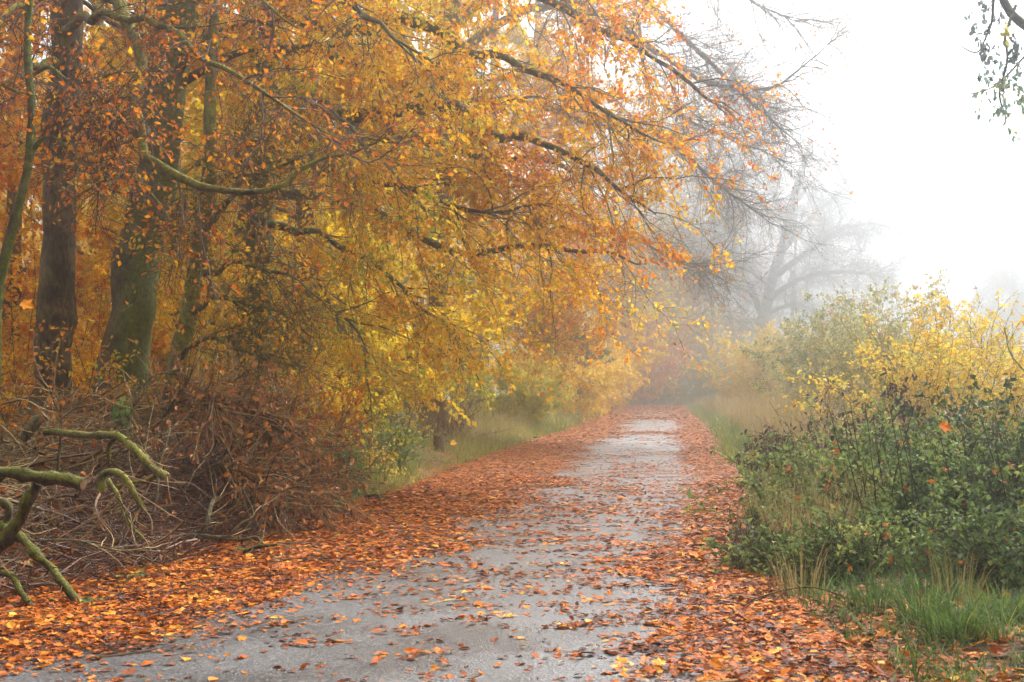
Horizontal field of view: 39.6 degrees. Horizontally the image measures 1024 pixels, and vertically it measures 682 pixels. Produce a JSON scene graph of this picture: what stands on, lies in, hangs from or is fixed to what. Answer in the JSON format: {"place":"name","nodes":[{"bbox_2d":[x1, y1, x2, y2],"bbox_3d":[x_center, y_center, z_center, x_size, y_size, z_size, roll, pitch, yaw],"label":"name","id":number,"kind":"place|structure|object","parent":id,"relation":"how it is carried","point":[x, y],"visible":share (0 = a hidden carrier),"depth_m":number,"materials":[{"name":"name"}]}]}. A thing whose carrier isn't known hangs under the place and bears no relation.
{"place":"outdoors","nodes":[
{"label":"outdoors","id":0,"kind":"place"},
{"bbox_2d":[0,406,880,681],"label":"road","id":1,"kind":"structure","parent":0,"point":[483,651],"depth_m":8.47,"materials":[{"name":"asphalt"}]},
{"bbox_2d":[0,369,1023,681],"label":"fallen leaves","id":2,"kind":"object","parent":1,"relation":"on","point":[117,640],"depth_m":8.37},
{"bbox_2d":[0,394,1023,681],"bbox_3d":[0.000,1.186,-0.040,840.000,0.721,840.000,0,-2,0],"label":"ground","id":3,"kind":"structure","parent":0,"point":[882,618],"depth_m":8.41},
{"bbox_2d":[0,521,82,604],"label":"mossy branch","id":4,"kind":"object","parent":3,"relation":"on","point":[34,552],"visible":0.68,"depth_m":9.21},
{"bbox_2d":[0,188,113,423],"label":"beech shrub","id":5,"kind":"object","parent":3,"relation":"on","point":[101,272],"visible":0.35,"depth_m":21.94,"materials":[{"name":"orange-brown leaves"},{"name":"twig"}]},
{"bbox_2d":[0,310,160,447],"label":"beech shrub","id":6,"kind":"object","parent":3,"relation":"on","point":[76,366],"visible":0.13,"depth_m":18.37,"materials":[{"name":"orange plant"}]},
{"bbox_2d":[0,347,163,490],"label":"bare shrub","id":7,"kind":"object","parent":3,"relation":"on","point":[13,380],"visible":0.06,"depth_m":15.47,"materials":[{"name":"brown wood"}]},
{"bbox_2d":[0,0,197,385],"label":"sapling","id":8,"kind":"object","parent":3,"relation":"on","point":[95,88],"visible":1,"depth_m":12.76,"materials":[{"name":"orange plant"}]},
{"bbox_2d":[0,0,197,438],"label":"woodland tree","id":9,"kind":"object","parent":3,"relation":"on","point":[17,291],"visible":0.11,"depth_m":28.92,"materials":[{"name":"brown plant"}]},
{"bbox_2d":[15,507,183,582],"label":"fallen branch","id":10,"kind":"object","parent":3,"relation":"on","point":[76,541],"visible":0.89,"depth_m":10.18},
{"bbox_2d":[0,0,198,427],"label":"woodland tree","id":11,"kind":"object","parent":3,"relation":"on","point":[11,178],"visible":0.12,"depth_m":23.75,"materials":[{"name":"orange plant"}]},
{"bbox_2d":[0,313,215,439],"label":"beech shrub","id":12,"kind":"object","parent":3,"relation":"on","point":[107,376],"visible":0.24,"depth_m":16.15,"materials":[{"name":"brown plant"}]},
{"bbox_2d":[1,276,225,418],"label":"beech shrub","id":13,"kind":"object","parent":3,"relation":"on","point":[79,314],"visible":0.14,"depth_m":25.31,"materials":[{"name":"orange plant"}]},
{"bbox_2d":[0,0,229,352],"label":"woodland tree","id":14,"kind":"object","parent":3,"relation":"on","point":[29,242],"visible":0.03,"depth_m":33.80,"materials":[{"name":"brown plant"}]},
{"bbox_2d":[0,370,232,592],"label":"brushwood","id":15,"kind":"object","parent":3,"relation":"on","point":[13,451],"visible":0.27,"depth_m":12.73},
{"bbox_2d":[0,327,84,471],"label":"dry sapling","id":16,"kind":"object","parent":15,"relation":"on","point":[61,403],"visible":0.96,"depth_m":11.57,"materials":[{"name":"brown plant"}]},
{"bbox_2d":[12,359,141,495],"bbox_3d":[-3.726,0.744,12.108,0.987,1.211,0.887,0,-2,0],"label":"dry sapling","id":17,"kind":"object","parent":15,"relation":"on","point":[104,392],"visible":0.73,"depth_m":12.24,"materials":[{"name":"brown plant"}]},
{"bbox_2d":[111,397,133,469],"bbox_3d":[-3.717,0.978,13.575,0.218,0.895,0.214,0,-2,0],"label":"ivy clad post","id":18,"kind":"object","parent":15,"relation":"on","point":[122,402],"visible":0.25,"depth_m":13.54,"materials":[{"name":"green plant"}]},
{"bbox_2d":[106,478,175,564],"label":"fallen branch","id":19,"kind":"object","parent":3,"relation":"on","point":[128,522],"visible":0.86,"depth_m":10.96,"materials":[{"name":"wood"}]},
{"bbox_2d":[0,390,337,602],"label":"dead brushwood","id":20,"kind":"object","parent":3,"relation":"on","point":[189,524],"visible":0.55,"depth_m":11.58,"materials":[{"name":"wood"}]},
{"bbox_2d":[0,455,93,581],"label":"cut branch","id":21,"kind":"object","parent":20,"relation":"on","point":[14,526],"visible":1,"depth_m":9.23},
{"bbox_2d":[95,468,182,548],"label":"fallen branch","id":22,"kind":"object","parent":20,"relation":"on","point":[101,485],"visible":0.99,"depth_m":10.86,"materials":[{"name":"wood"}]},
{"bbox_2d":[101,357,199,436],"bbox_3d":[-3.285,0.531,12.909,0.952,0.786,0.364,-1,-2,24],"label":"dry sapling","id":23,"kind":"object","parent":20,"relation":"on","point":[135,397],"visible":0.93,"depth_m":12.98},
{"bbox_2d":[115,384,203,511],"bbox_3d":[-2.987,0.893,12.001,0.760,1.058,0.749,-1,-2,15],"label":"dry sapling","id":24,"kind":"object","parent":20,"relation":"on","point":[153,446],"visible":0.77,"depth_m":11.92,"materials":[{"name":"brown plant"}]},
{"bbox_2d":[128,339,225,478],"bbox_3d":[-3.313,0.662,13.832,0.915,1.370,0.701,-2,-2,39],"label":"dry sapling","id":25,"kind":"object","parent":20,"relation":"on","point":[163,412],"visible":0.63,"depth_m":13.69,"materials":[{"name":"brown plant"}]},
{"bbox_2d":[139,317,293,486],"bbox_3d":[-2.876,0.613,13.232,1.265,1.702,1.830,2,-3,-42],"label":"bare shrub","id":26,"kind":"object","parent":20,"relation":"on","point":[209,393],"visible":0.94,"depth_m":13.19,"materials":[{"name":"brown plant"}]},
{"bbox_2d":[178,313,343,511],"bbox_3d":[-2.453,0.704,13.885,1.914,1.956,1.326,-1,-2,22],"label":"bare shrub","id":27,"kind":"object","parent":20,"relation":"on","point":[276,417],"visible":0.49,"depth_m":13.81,"materials":[{"name":"brown plant"}]},
{"bbox_2d":[236,364,304,500],"bbox_3d":[-2.354,0.900,13.882,0.706,1.392,0.982,0,-2,0],"label":"dry sapling","id":28,"kind":"object","parent":20,"relation":"on","point":[293,405],"visible":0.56,"depth_m":13.83,"materials":[{"name":"brown plant"}]},
{"bbox_2d":[185,399,359,543],"bbox_3d":[-2.290,1.222,12.988,1.418,1.426,1.532,1,-2,-36],"label":"dead bough","id":29,"kind":"object","parent":20,"relation":"on","point":[257,486],"visible":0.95,"depth_m":13.00,"materials":[{"name":"wood"}]},
{"bbox_2d":[195,358,367,491],"bbox_3d":[-2.277,0.915,14.345,1.482,1.493,1.590,1,-2,-27],"label":"dead bough","id":30,"kind":"object","parent":20,"relation":"on","point":[293,410],"visible":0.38,"depth_m":14.17,"materials":[{"name":"wood"}]},
{"bbox_2d":[227,390,394,532],"bbox_3d":[-1.998,1.200,13.731,1.701,1.518,1.498,0,-2,0],"label":"dead bough","id":31,"kind":"object","parent":20,"relation":"on","point":[346,512],"visible":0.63,"depth_m":13.77,"materials":[{"name":"wood"}]},
{"bbox_2d":[289,391,376,496],"bbox_3d":[-1.893,1.102,15.320,1.045,1.137,0.853,1,-2,-17],"label":"dry sapling","id":32,"kind":"object","parent":20,"relation":"on","point":[337,428],"visible":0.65,"depth_m":15.29,"materials":[{"name":"brown plant"}]},
{"bbox_2d":[77,255,273,446],"bbox_3d":[-6.494,0.261,25.838,4.303,3.831,3.898,-2,-3,44],"label":"beech shrub","id":33,"kind":"object","parent":3,"relation":"on","point":[104,297],"visible":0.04,"depth_m":26.23,"materials":[{"name":"orange plant"}]},
{"bbox_2d":[23,0,370,432],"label":"woodland tree","id":34,"kind":"object","parent":3,"relation":"on","point":[113,229],"visible":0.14,"depth_m":29.32,"materials":[{"name":"brown plant"}]},
{"bbox_2d":[107,361,296,460],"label":"bare shrub","id":35,"kind":"object","parent":3,"relation":"on","point":[196,419],"visible":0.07,"depth_m":16.18,"materials":[{"name":"brown wood"}]},
{"bbox_2d":[7,0,423,417],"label":"woodland tree","id":36,"kind":"object","parent":3,"relation":"on","point":[166,310],"visible":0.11,"depth_m":26.21,"materials":[{"name":"orange plant"}]},
{"bbox_2d":[0,0,459,443],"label":"beech tree","id":37,"kind":"object","parent":3,"relation":"on","point":[56,300],"visible":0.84,"depth_m":14.66,"materials":[{"name":"brown plant"}]},
{"bbox_2d":[93,0,376,436],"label":"young beech","id":38,"kind":"object","parent":3,"relation":"on","point":[185,339],"visible":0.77,"depth_m":16.85,"materials":[{"name":"yellow plant"}]},
{"bbox_2d":[116,196,372,449],"bbox_3d":[-3.515,-0.020,20.054,3.232,3.979,4.345,0,-2,0],"label":"beech shrub","id":39,"kind":"object","parent":3,"relation":"on","point":[314,258],"visible":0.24,"depth_m":19.30,"materials":[{"name":"orange plant"}]},
{"bbox_2d":[0,0,506,441],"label":"beech tree","id":40,"kind":"object","parent":3,"relation":"on","point":[134,321],"visible":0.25,"depth_m":20.77,"materials":[{"name":"orange plant"}]},
{"bbox_2d":[0,1,531,417],"bbox_3d":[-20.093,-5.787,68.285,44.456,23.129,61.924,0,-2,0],"label":"tree","id":41,"kind":"object","parent":3,"relation":"on","point":[79,247],"visible":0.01,"depth_m":62.08,"materials":[{"name":"orange plant"}]},
{"bbox_2d":[250,399,394,515],"bbox_3d":[-2.163,1.296,15.427,1.380,1.439,1.696,-2,-3,44],"label":"dead bough","id":42,"kind":"object","parent":3,"relation":"on","point":[340,466],"visible":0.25,"depth_m":15.46,"materials":[{"name":"wood"}]},
{"bbox_2d":[129,0,521,443],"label":"woodland tree","id":43,"kind":"object","parent":3,"relation":"on","point":[413,357],"visible":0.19,"depth_m":26.79,"materials":[{"name":"yellow plant"}]},
{"bbox_2d":[276,351,377,485],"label":"beech shrub","id":44,"kind":"object","parent":3,"relation":"on","point":[339,415],"visible":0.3,"depth_m":18.40,"materials":[{"name":"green plant"}]},
{"bbox_2d":[271,425,385,505],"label":"bramble","id":45,"kind":"object","parent":3,"relation":"on","point":[359,454],"visible":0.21,"depth_m":17.25,"materials":[{"name":"green plant"}]},
{"bbox_2d":[271,339,404,445],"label":"hazel shrub","id":46,"kind":"object","parent":3,"relation":"on","point":[338,399],"visible":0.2,"depth_m":22.93,"materials":[{"name":"yellow plant"}]},
{"bbox_2d":[221,0,470,407],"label":"woodland tree","id":47,"kind":"object","parent":3,"relation":"on","point":[428,51],"visible":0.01,"depth_m":35.88,"materials":[{"name":"yellow plant"}]},
{"bbox_2d":[227,3,488,424],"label":"woodland tree","id":48,"kind":"object","parent":3,"relation":"on","point":[420,278],"visible":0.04,"depth_m":41.36,"materials":[{"name":"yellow plant"}]},
{"bbox_2d":[310,320,465,459],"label":"hazel shrub","id":49,"kind":"object","parent":3,"relation":"on","point":[391,406],"visible":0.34,"depth_m":26.41,"materials":[{"name":"yellow plant"}]},
{"bbox_2d":[343,408,435,471],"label":"bramble","id":50,"kind":"object","parent":3,"relation":"on","point":[378,439],"visible":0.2,"depth_m":22.75,"materials":[{"name":"green plant"}]},
{"bbox_2d":[349,414,433,478],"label":"bramble","id":51,"kind":"object","parent":3,"relation":"on","point":[401,454],"visible":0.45,"depth_m":22.45,"materials":[{"name":"green plant"}]},
{"bbox_2d":[276,393,570,484],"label":"dry grass","id":52,"kind":"structure","parent":3,"relation":"on","point":[489,429],"depth_m":34.70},
{"bbox_2d":[3,403,847,568],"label":"fallen leaves","id":53,"kind":"object","parent":3,"relation":"on","point":[679,413],"depth_m":16.06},
{"bbox_2d":[330,416,554,505],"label":"verge grass","id":54,"kind":"structure","parent":3,"relation":"on","point":[465,454],"depth_m":28.51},
{"bbox_2d":[92,0,814,479],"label":"beech tree","id":55,"kind":"object","parent":3,"relation":"on","point":[494,182],"visible":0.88,"depth_m":18.88,"materials":[{"name":"orange plant"}]},
{"bbox_2d":[389,370,521,444],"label":"dead shrub","id":56,"kind":"object","parent":3,"relation":"on","point":[444,421],"visible":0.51,"depth_m":32.70,"materials":[{"name":"green plant"}]},
{"bbox_2d":[378,0,614,419],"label":"woodland tree","id":57,"kind":"object","parent":3,"relation":"on","point":[514,34],"visible":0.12,"depth_m":60.17,"materials":[{"name":"orange plant"}]},
{"bbox_2d":[445,342,574,426],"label":"hazel shrub","id":58,"kind":"object","parent":3,"relation":"on","point":[540,404],"visible":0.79,"depth_m":45.48,"materials":[{"name":"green plant"}]},
{"bbox_2d":[0,388,1023,587],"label":"caught leaves","id":59,"kind":"object","parent":3,"relation":"on","point":[94,444],"visible":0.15,"depth_m":11.43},
{"bbox_2d":[3,453,1023,681],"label":"litter twigs","id":60,"kind":"object","parent":3,"relation":"on","point":[114,655],"visible":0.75,"depth_m":8.87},
{"bbox_2d":[448,404,617,434],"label":"verge grass","id":61,"kind":"structure","parent":3,"relation":"on","point":[556,423],"depth_m":47.72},
{"bbox_2d":[452,0,634,376],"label":"woodland tree","id":62,"kind":"object","parent":3,"relation":"on","point":[541,153],"visible":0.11,"depth_m":66.40,"materials":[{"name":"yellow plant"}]},
{"bbox_2d":[500,327,622,421],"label":"hazel shrub","id":63,"kind":"object","parent":3,"relation":"on","point":[606,377],"visible":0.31,"depth_m":56.87,"materials":[{"name":"yellow plant"}]},
{"bbox_2d":[548,296,626,412],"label":"ivy clad tree","id":64,"kind":"object","parent":3,"relation":"on","point":[606,352],"visible":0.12,"depth_m":63.32,"materials":[{"name":"plant"}]},
{"bbox_2d":[541,342,650,414],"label":"maple shrub","id":65,"kind":"object","parent":3,"relation":"on","point":[624,367],"visible":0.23,"depth_m":71.75,"materials":[{"name":"yellow plant"}]},
{"bbox_2d":[321,0,913,433],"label":"beech tree","id":66,"kind":"object","parent":3,"relation":"on","point":[705,126],"visible":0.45,"depth_m":36.29,"materials":[{"name":"brown plant"}]},
{"bbox_2d":[564,281,676,413],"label":"maple shrub","id":67,"kind":"object","parent":3,"relation":"on","point":[639,363],"visible":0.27,"depth_m":77.13,"materials":[{"name":"orange plant"}]},
{"bbox_2d":[506,30,747,406],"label":"beech tree","id":68,"kind":"object","parent":3,"relation":"on","point":[671,317],"visible":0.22,"depth_m":110.22,"materials":[{"name":"orange plant"}]},
{"bbox_2d":[586,312,705,408],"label":"beech shrub","id":69,"kind":"object","parent":3,"relation":"on","point":[669,366],"visible":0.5,"depth_m":98.78,"materials":[{"name":"red plant"}]},
{"bbox_2d":[624,367,691,404],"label":"willow shrub","id":70,"kind":"object","parent":3,"relation":"on","point":[659,394],"visible":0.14,"depth_m":122.20,"materials":[{"name":"brown plant"}]},
{"bbox_2d":[594,32,818,402],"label":"ash tree","id":71,"kind":"object","parent":3,"relation":"on","point":[729,314],"visible":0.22,"depth_m":127.68,"materials":[{"name":"grey plant"}]},
{"bbox_2d":[668,352,759,401],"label":"willow shrub","id":72,"kind":"object","parent":3,"relation":"on","point":[700,381],"visible":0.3,"depth_m":125.06,"materials":[{"name":"beige plant"}]},
{"bbox_2d":[659,187,800,377],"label":"distant tree","id":73,"kind":"object","parent":3,"relation":"on","point":[743,304],"visible":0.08,"depth_m":185.16,"materials":[{"name":"grey plant"}]},
{"bbox_2d":[694,392,790,416],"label":"dry grass","id":74,"kind":"structure","parent":3,"relation":"on","point":[709,403],"depth_m":76.18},
{"bbox_2d":[685,319,821,403],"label":"maple shrub","id":75,"kind":"object","parent":3,"relation":"on","point":[742,364],"visible":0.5,"depth_m":77.39,"materials":[{"name":"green plant"}]},
{"bbox_2d":[695,505,814,576],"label":"bramble","id":76,"kind":"object","parent":3,"relation":"on","point":[711,543],"visible":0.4,"depth_m":10.79,"materials":[{"name":"green plant"}]},
{"bbox_2d":[683,399,852,512],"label":"verge grass","id":77,"kind":"structure","parent":3,"relation":"on","point":[715,422],"depth_m":36.49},
{"bbox_2d":[735,420,831,511],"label":"bush","id":78,"kind":"object","parent":3,"relation":"on","point":[751,464],"visible":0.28,"depth_m":15.28,"materials":[{"name":"green plant"}]},
{"bbox_2d":[734,464,843,550],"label":"grass tuft","id":79,"kind":"object","parent":3,"relation":"on","point":[788,516],"visible":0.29,"depth_m":11.52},
{"bbox_2d":[719,167,860,393],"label":"distant tree","id":80,"kind":"object","parent":3,"relation":"on","point":[792,273],"visible":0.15,"depth_m":193.69,"materials":[{"name":"grey plant"}]},
{"bbox_2d":[652,118,936,373],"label":"oak tree","id":81,"kind":"object","parent":3,"relation":"on","point":[779,271],"visible":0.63,"depth_m":169.10,"materials":[{"name":"grey plant"}]},
{"bbox_2d":[678,413,913,538],"bbox_3d":[2.634,1.321,13.075,2.224,1.292,2.419,0,-2,0],"label":"bramble","id":82,"kind":"object","parent":3,"relation":"on","point":[799,467],"visible":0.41,"depth_m":12.92,"materials":[{"name":"green plant"}]},
{"bbox_2d":[763,534,834,599],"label":"grass tuft","id":83,"kind":"object","parent":3,"relation":"on","point":[790,582],"visible":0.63,"depth_m":9.52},
{"bbox_2d":[746,314,860,403],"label":"hedge shrub","id":84,"kind":"object","parent":3,"relation":"on","point":[775,337],"visible":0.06,"depth_m":69.67,"materials":[{"name":"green plant"}]},
{"bbox_2d":[726,499,920,587],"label":"bramble","id":85,"kind":"object","parent":3,"relation":"on","point":[790,545],"visible":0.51,"depth_m":10.18,"materials":[{"name":"green plant"}]},
{"bbox_2d":[741,365,915,483],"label":"withered shrub","id":86,"kind":"object","parent":3,"relation":"on","point":[821,419],"visible":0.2,"depth_m":17.58,"materials":[{"name":"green plant"}]},
{"bbox_2d":[789,454,894,533],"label":"grass tuft","id":87,"kind":"object","parent":3,"relation":"on","point":[846,492],"visible":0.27,"depth_m":11.48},
{"bbox_2d":[739,277,973,419],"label":"hedge shrub","id":88,"kind":"object","parent":3,"relation":"on","point":[803,355],"visible":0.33,"depth_m":43.87,"materials":[{"name":"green plant"}]},
{"bbox_2d":[714,356,1023,505],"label":"dry grass","id":89,"kind":"structure","parent":3,"relation":"on","point":[762,410],"depth_m":29.25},
{"bbox_2d":[719,528,1023,681],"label":"verge grass","id":90,"kind":"structure","parent":3,"relation":"on","point":[1011,622],"depth_m":7.92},
{"bbox_2d":[772,473,981,586],"bbox_3d":[2.615,1.419,10.142,1.535,0.922,1.226,0,-2,0],"label":"bramble","id":91,"kind":"object","parent":3,"relation":"on","point":[864,539],"visible":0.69,"depth_m":10.06,"materials":[{"name":"green plant"}]},
{"bbox_2d":[741,268,1015,422],"bbox_3d":[9.025,0.350,32.854,6.152,4.167,5.054,1,-2,-23],"label":"hedge shrub","id":92,"kind":"object","parent":3,"relation":"on","point":[848,372],"visible":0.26,"depth_m":32.79,"materials":[{"name":"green plant"}]},
{"bbox_2d":[823,566,934,611],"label":"grass tuft","id":93,"kind":"object","parent":3,"relation":"on","point":[878,601],"visible":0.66,"depth_m":8.83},
{"bbox_2d":[760,371,1019,544],"bbox_3d":[3.689,1.190,13.053,2.553,1.834,3.087,0,-2,0],"label":"bramble","id":94,"kind":"object","parent":3,"relation":"on","point":[883,415],"visible":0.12,"depth_m":13.21,"materials":[{"name":"green plant"}]},
{"bbox_2d":[778,279,1023,444],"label":"hazel shrub","id":95,"kind":"object","parent":3,"relation":"on","point":[930,366],"visible":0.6,"depth_m":20.83,"materials":[{"name":"yellow plant"}]},
{"bbox_2d":[830,367,973,473],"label":"withered shrub","id":96,"kind":"object","parent":3,"relation":"on","point":[897,401],"visible":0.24,"depth_m":15.11,"materials":[{"name":"green plant"}]},
{"bbox_2d":[799,417,1023,548],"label":"bramble","id":97,"kind":"object","parent":3,"relation":"on","point":[922,487],"visible":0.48,"depth_m":11.32,"materials":[{"name":"green plant"}]},
{"bbox_2d":[822,395,1023,548],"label":"bramble","id":98,"kind":"object","parent":3,"relation":"on","point":[955,444],"visible":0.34,"depth_m":11.52,"materials":[{"name":"green plant"}]},
{"bbox_2d":[859,564,989,627],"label":"grass tuft","id":99,"kind":"object","parent":3,"relation":"on","point":[900,603],"visible":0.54,"depth_m":8.27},
{"bbox_2d":[828,403,1022,546],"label":"cane clump","id":100,"kind":"object","parent":3,"relation":"on","point":[878,451],"visible":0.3,"depth_m":11.16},
{"bbox_2d":[873,364,1023,522],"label":"ivy bush","id":101,"kind":"object","parent":3,"relation":"on","point":[981,403],"visible":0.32,"depth_m":12.36,"materials":[{"name":"green plant"}]},
{"bbox_2d":[890,295,1023,462],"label":"hazel shrub","id":102,"kind":"object","parent":3,"relation":"on","point":[975,335],"visible":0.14,"depth_m":21.80,"materials":[{"name":"yellow plant"}]},
{"bbox_2d":[896,583,1022,643],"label":"grass tuft","id":103,"kind":"object","parent":3,"relation":"on","point":[967,619],"visible":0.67,"depth_m":7.63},
{"bbox_2d":[918,542,1003,602],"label":"grass tuft","id":104,"kind":"object","parent":3,"relation":"on","point":[961,585],"visible":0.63,"depth_m":8.97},
{"bbox_2d":[904,480,1023,593],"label":"bramble","id":105,"kind":"object","parent":3,"relation":"on","point":[1012,560],"visible":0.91,"depth_m":9.37,"materials":[{"name":"green plant"}]},
{"bbox_2d":[944,221,1023,395],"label":"oak tree","id":106,"kind":"object","parent":3,"relation":"on","point":[1012,287],"visible":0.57,"depth_m":198.52,"materials":[{"name":"grey plant"}]},
{"bbox_2d":[957,0,1023,142],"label":"maple tree","id":107,"kind":"object","parent":3,"relation":"on","point":[1016,18],"visible":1,"depth_m":9.88,"materials":[{"name":"grey plant"}]},
{"bbox_2d":[0,0,1023,393],"label":"sky","id":108,"kind":"structure","parent":0,"point":[967,173],"materials":[{"name":"white"}]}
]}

